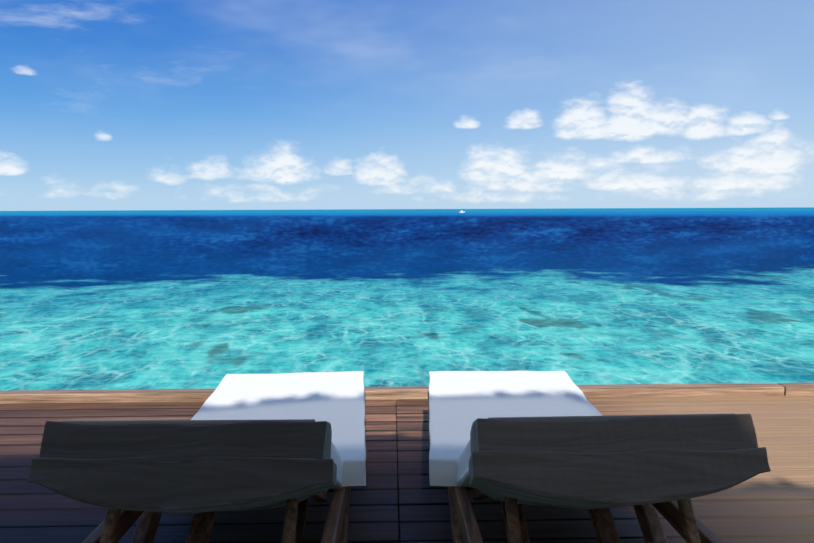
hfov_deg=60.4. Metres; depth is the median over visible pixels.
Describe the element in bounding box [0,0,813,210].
sky
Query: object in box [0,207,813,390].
sea water
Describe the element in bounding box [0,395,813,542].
deck floor
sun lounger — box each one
[27,371,365,542]
[428,371,770,542]
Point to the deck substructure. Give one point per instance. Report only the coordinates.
(397, 476)
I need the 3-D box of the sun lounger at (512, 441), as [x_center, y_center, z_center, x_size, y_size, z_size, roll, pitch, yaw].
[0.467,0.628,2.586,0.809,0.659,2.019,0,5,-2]
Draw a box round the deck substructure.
[396,417,399,542]
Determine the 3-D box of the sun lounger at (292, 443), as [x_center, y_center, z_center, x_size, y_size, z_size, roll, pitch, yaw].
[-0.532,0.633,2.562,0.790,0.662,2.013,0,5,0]
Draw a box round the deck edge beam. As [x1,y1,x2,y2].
[0,383,813,403]
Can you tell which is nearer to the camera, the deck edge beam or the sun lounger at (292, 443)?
the sun lounger at (292, 443)

